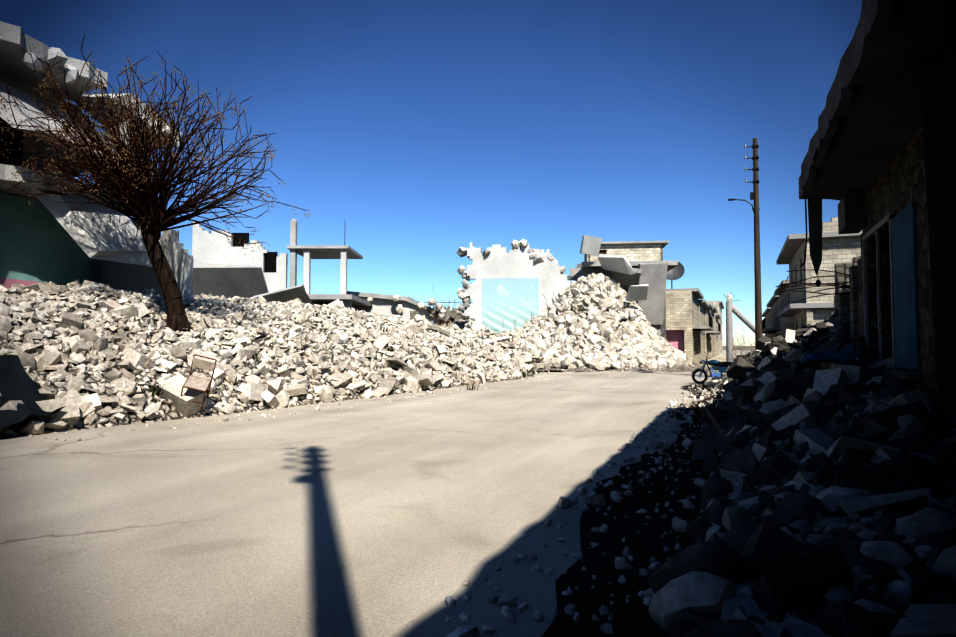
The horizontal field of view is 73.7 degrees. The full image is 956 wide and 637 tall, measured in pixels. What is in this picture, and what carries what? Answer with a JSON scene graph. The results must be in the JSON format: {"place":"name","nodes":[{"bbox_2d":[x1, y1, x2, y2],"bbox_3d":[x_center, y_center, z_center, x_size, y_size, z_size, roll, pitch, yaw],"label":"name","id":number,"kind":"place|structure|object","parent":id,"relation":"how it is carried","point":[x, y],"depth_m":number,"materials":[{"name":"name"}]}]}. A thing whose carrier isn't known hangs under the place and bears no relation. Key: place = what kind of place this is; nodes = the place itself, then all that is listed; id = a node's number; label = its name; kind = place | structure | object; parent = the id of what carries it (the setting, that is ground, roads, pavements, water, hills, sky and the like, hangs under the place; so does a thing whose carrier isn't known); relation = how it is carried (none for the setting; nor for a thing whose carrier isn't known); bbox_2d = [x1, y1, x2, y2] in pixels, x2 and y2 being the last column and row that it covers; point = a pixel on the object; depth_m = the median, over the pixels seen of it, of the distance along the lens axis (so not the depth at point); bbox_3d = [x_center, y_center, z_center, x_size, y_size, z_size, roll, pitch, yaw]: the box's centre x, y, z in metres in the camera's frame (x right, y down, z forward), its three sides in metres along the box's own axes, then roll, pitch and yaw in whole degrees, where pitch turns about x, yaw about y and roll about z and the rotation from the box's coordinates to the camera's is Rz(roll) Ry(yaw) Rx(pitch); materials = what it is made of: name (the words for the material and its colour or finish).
{"place":"outdoors","nodes":[
{"label":"outdoors","id":0,"kind":"place"},
{"bbox_2d":[12,281,468,329],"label":"rubble plateau","id":1,"kind":"structure","parent":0,"point":[451,326],"depth_m":45.17,"materials":[{"name":"stone"}]},
{"bbox_2d":[0,350,751,636],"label":"road","id":2,"kind":"structure","parent":0,"point":[383,516],"depth_m":5.93,"materials":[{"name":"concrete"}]},
{"bbox_2d":[28,370,725,636],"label":"road pebbles","id":3,"kind":"object","parent":2,"relation":"on","point":[507,599],"depth_m":5.68,"materials":[{"name":"white stone"}]},
{"bbox_2d":[138,312,702,395],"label":"grass tufts","id":4,"kind":"object","parent":2,"relation":"on","point":[152,389],"depth_m":21.42,"materials":[{"name":"plant"}]},
{"bbox_2d":[691,352,731,383],"bbox_3d":[9.281,1.934,24.647,1.983,1.262,0.663,-1,-11,30],"label":"motorcycle","id":5,"kind":"object","parent":2,"relation":"on","point":[723,366],"depth_m":24.75,"materials":[{"name":"metal"}]},
{"bbox_2d":[710,306,717,357],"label":"house","id":6,"kind":"structure","parent":2,"relation":"on","point":[712,344],"depth_m":82.25,"materials":[{"name":"stone"}]},
{"bbox_2d":[714,314,720,355],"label":"house","id":7,"kind":"structure","parent":2,"relation":"on","point":[716,317],"depth_m":93.95,"materials":[{"name":"stone"}]},
{"bbox_2d":[723,294,764,373],"bbox_3d":[13.075,0.774,29.640,3.224,3.978,0.487,0,-2,4],"label":"broken concrete pole","id":8,"kind":"object","parent":2,"relation":"on","point":[730,307],"depth_m":29.60,"materials":[{"name":"grey concrete"}]},
{"bbox_2d":[54,0,861,345],"label":"sky","id":9,"kind":"structure","parent":0,"point":[410,134],"materials":[{"name":"blue"}]},
{"bbox_2d":[456,239,571,329],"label":"ruined wall","id":10,"kind":"structure","parent":0,"point":[520,258],"depth_m":44.63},
{"bbox_2d":[480,276,540,332],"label":"ruin mural painting","id":11,"kind":"object","parent":10,"relation":"attached to","point":[508,304],"depth_m":44.48},
{"bbox_2d":[505,348,544,371],"bbox_3d":[-9.209,2.510,59.848,57.744,4.082,36.000,-1,-3,22],"label":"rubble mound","id":12,"kind":"object","parent":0,"point":[518,349],"depth_m":38.36,"materials":[{"name":"beige concrete"}]},
{"bbox_2d":[567,260,677,338],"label":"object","id":13,"kind":"structure","parent":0,"point":[585,269],"depth_m":44.37,"materials":[{"name":"grey concrete"}]},
{"bbox_2d":[580,235,667,324],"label":"collapsed concrete slabs","id":14,"kind":"structure","parent":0,"point":[645,284],"depth_m":43.29,"materials":[{"name":"grey concrete"}]},
{"bbox_2d":[584,240,668,261],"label":"building","id":15,"kind":"structure","parent":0,"point":[641,250],"depth_m":46.13,"materials":[{"name":"beige brick"}]},
{"bbox_2d":[542,384,717,636],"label":"dirt verge","id":16,"kind":"structure","parent":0,"point":[633,618],"depth_m":4.83,"materials":[{"name":"brown soil"}]},
{"bbox_2d":[722,346,754,351],"bbox_3d":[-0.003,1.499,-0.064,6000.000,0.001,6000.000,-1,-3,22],"label":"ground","id":17,"kind":"structure","parent":0,"point":[752,348],"depth_m":336.86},
{"bbox_2d":[0,47,192,300],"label":"collapsed building","id":18,"kind":"structure","parent":17,"relation":"on","point":[114,263],"depth_m":18.43,"materials":[{"name":"white paint"}]},
{"bbox_2d":[0,127,88,288],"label":"wall","id":19,"kind":"structure","parent":18,"relation":"attached to","point":[38,244],"depth_m":18.28,"materials":[{"name":"green paint"}]},
{"bbox_2d":[0,279,526,438],"bbox_3d":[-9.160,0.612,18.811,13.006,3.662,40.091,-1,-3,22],"label":"rubble slope","id":20,"kind":"structure","parent":17,"relation":"on","point":[270,392],"depth_m":15.57,"materials":[{"name":"grey concrete"}]},
{"bbox_2d":[0,355,64,428],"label":"tarpaulin sheet","id":21,"kind":"object","parent":20,"relation":"on","point":[17,382],"depth_m":10.87,"materials":[{"name":"fabric"}]},
{"bbox_2d":[2,35,306,331],"bbox_3d":[-8.236,-3.162,16.055,7.106,7.257,7.186,0,-2,8],"label":"chinaberry tree","id":22,"kind":"object","parent":20,"relation":"on","point":[146,203],"depth_m":15.81,"materials":[{"name":"brown plant"}]},
{"bbox_2d":[2,54,310,254],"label":"chinaberry berry clusters","id":23,"kind":"object","parent":22,"relation":"attached to","point":[83,119],"depth_m":15.46,"materials":[{"name":"brown plant"}]},
{"bbox_2d":[181,354,216,409],"bbox_3d":[-5.835,1.322,13.320,0.723,1.158,0.627,1,-3,-15],"label":"chair","id":24,"kind":"object","parent":20,"relation":"on","point":[197,383],"depth_m":13.26,"materials":[{"name":"metal"}]},
{"bbox_2d":[0,283,515,434],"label":"rubble fines","id":25,"kind":"object","parent":20,"relation":"on","point":[14,299],"depth_m":16.37,"materials":[{"name":"grey concrete"}]},
{"bbox_2d":[192,218,371,308],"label":"ruined building","id":26,"kind":"structure","parent":17,"relation":"on","point":[220,267],"depth_m":38.93,"materials":[{"name":"white paint"}]},
{"bbox_2d":[347,291,454,324],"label":"pancaked slab","id":27,"kind":"structure","parent":17,"relation":"on","point":[399,307],"depth_m":45.34,"materials":[{"name":"concrete"}]},
{"bbox_2d":[411,302,474,320],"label":"block wall","id":28,"kind":"structure","parent":17,"relation":"on","point":[455,316],"depth_m":59.95,"materials":[{"name":"concrete"}]},
{"bbox_2d":[412,319,545,371],"bbox_3d":[1.551,1.854,51.120,28.931,4.236,28.601,-1,-3,22],"label":"rubble","id":29,"kind":"object","parent":17,"relation":"on","point":[503,344],"depth_m":39.63,"materials":[{"name":"concrete"}]},
{"bbox_2d":[417,284,474,327],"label":"dry shrub","id":30,"kind":"object","parent":29,"relation":"on","point":[441,311],"depth_m":44.38,"materials":[{"name":"brown plant"}]},
{"bbox_2d":[461,272,691,369],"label":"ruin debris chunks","id":31,"kind":"object","parent":17,"relation":"on","point":[636,339],"depth_m":40.47,"materials":[{"name":"concrete"}]},
{"bbox_2d":[531,297,718,372],"bbox_3d":[5.115,0.308,41.046,19.000,5.981,10.000,0,-2,7],"label":"rubble","id":32,"kind":"object","parent":17,"relation":"on","point":[683,368],"depth_m":37.45,"materials":[{"name":"grey concrete"}]},
{"bbox_2d":[626,288,712,362],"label":"building","id":33,"kind":"structure","parent":17,"relation":"on","point":[683,328],"depth_m":50.89,"materials":[{"name":"stone"}]},
{"bbox_2d":[667,262,683,288],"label":"satellite dish","id":34,"kind":"object","parent":33,"relation":"on","point":[676,272],"depth_m":51.67,"materials":[{"name":"grey metal"}]},
{"bbox_2d":[698,300,708,361],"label":"house","id":35,"kind":"structure","parent":17,"relation":"on","point":[702,305],"depth_m":61.34,"materials":[{"name":"stone"}]},
{"bbox_2d":[705,303,720,359],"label":"house","id":36,"kind":"structure","parent":17,"relation":"on","point":[707,334],"depth_m":70.41,"materials":[{"name":"stone"}]},
{"bbox_2d":[706,301,723,354],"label":"house","id":37,"kind":"structure","parent":17,"relation":"on","point":[719,305],"depth_m":108.82,"materials":[{"name":"stone"}]},
{"bbox_2d":[728,138,761,349],"bbox_3d":[11.594,-2.573,27.696,1.300,10.500,0.300,-1,-3,22],"label":"utility pole","id":38,"kind":"object","parent":17,"relation":"on","point":[754,194],"depth_m":27.46,"materials":[{"name":"brown wood"}]},
{"bbox_2d":[762,295,780,336],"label":"house","id":39,"kind":"structure","parent":17,"relation":"on","point":[774,330],"depth_m":61.41,"materials":[{"name":"concrete"}]},
{"bbox_2d":[702,310,851,400],"bbox_3d":[13.823,1.349,23.303,10.420,2.583,27.063,-1,-3,22],"label":"rubble","id":40,"kind":"object","parent":17,"relation":"on","point":[832,329],"depth_m":14.43,"materials":[{"name":"concrete"}]},
{"bbox_2d":[706,331,850,400],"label":"chunks","id":41,"kind":"object","parent":17,"relation":"on","point":[793,346],"depth_m":14.15,"materials":[{"name":"grey concrete"}]},
{"bbox_2d":[708,333,757,361],"bbox_3d":[11.948,1.466,28.250,3.194,2.290,3.118,2,-3,-43],"label":"dry shrub","id":42,"kind":"object","parent":41,"relation":"on","point":[738,348],"depth_m":28.22,"materials":[{"name":"beige plant"}]},
{"bbox_2d":[774,280,789,336],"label":"house","id":43,"kind":"structure","parent":17,"relation":"on","point":[784,303],"depth_m":49.08,"materials":[{"name":"concrete"}]},
{"bbox_2d":[701,353,892,515],"bbox_3d":[1.985,1.138,3.139,3.677,1.994,19.400,-1,-3,22],"label":"rubble mound","id":44,"kind":"object","parent":17,"relation":"on","point":[887,355],"depth_m":10.59,"materials":[{"name":"grey concrete"}]},
{"bbox_2d":[646,336,955,636],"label":"rubble","id":45,"kind":"object","parent":17,"relation":"on","point":[836,517],"depth_m":4.48,"materials":[{"name":"concrete"}]},
{"bbox_2d":[799,343,862,365],"bbox_3d":[5.624,0.581,10.217,0.800,0.378,1.000,-1,-3,22],"label":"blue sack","id":46,"kind":"object","parent":45,"relation":"on","point":[843,354],"depth_m":10.03,"materials":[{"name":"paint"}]},
{"bbox_2d":[777,217,862,329],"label":"building","id":47,"kind":"structure","parent":17,"relation":"on","point":[837,248],"depth_m":32.39,"materials":[{"name":"stone"}]},
{"bbox_2d":[830,257,860,340],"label":"wall remains","id":48,"kind":"object","parent":17,"relation":"on","point":[846,306],"depth_m":14.25,"materials":[{"name":"concrete"}]},
{"bbox_2d":[775,269,850,303],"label":"overhead wires","id":49,"kind":"object","parent":48,"relation":"attached to","point":[828,284],"depth_m":13.26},
{"bbox_2d":[721,484,767,623],"bbox_3d":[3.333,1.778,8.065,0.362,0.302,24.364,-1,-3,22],"label":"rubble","id":50,"kind":"object","parent":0,"point":[732,605],"depth_m":3.23,"materials":[{"name":"grey concrete"}]},
{"bbox_2d":[762,307,771,338],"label":"house","id":51,"kind":"structure","parent":0,"point":[766,314],"depth_m":84.44,"materials":[{"name":"concrete"}]},
{"bbox_2d":[857,126,955,425],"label":"building walls","id":52,"kind":"structure","parent":0,"point":[898,186],"depth_m":8.49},
{"bbox_2d":[799,0,924,233],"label":"roof overhang","id":53,"kind":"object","parent":52,"relation":"on","point":[870,124],"depth_m":7.30,"materials":[{"name":"grey concrete"}]},
{"bbox_2d":[799,57,955,412],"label":"damaged building","id":54,"kind":"structure","parent":52,"relation":"attached to","point":[939,125],"depth_m":5.71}
]}

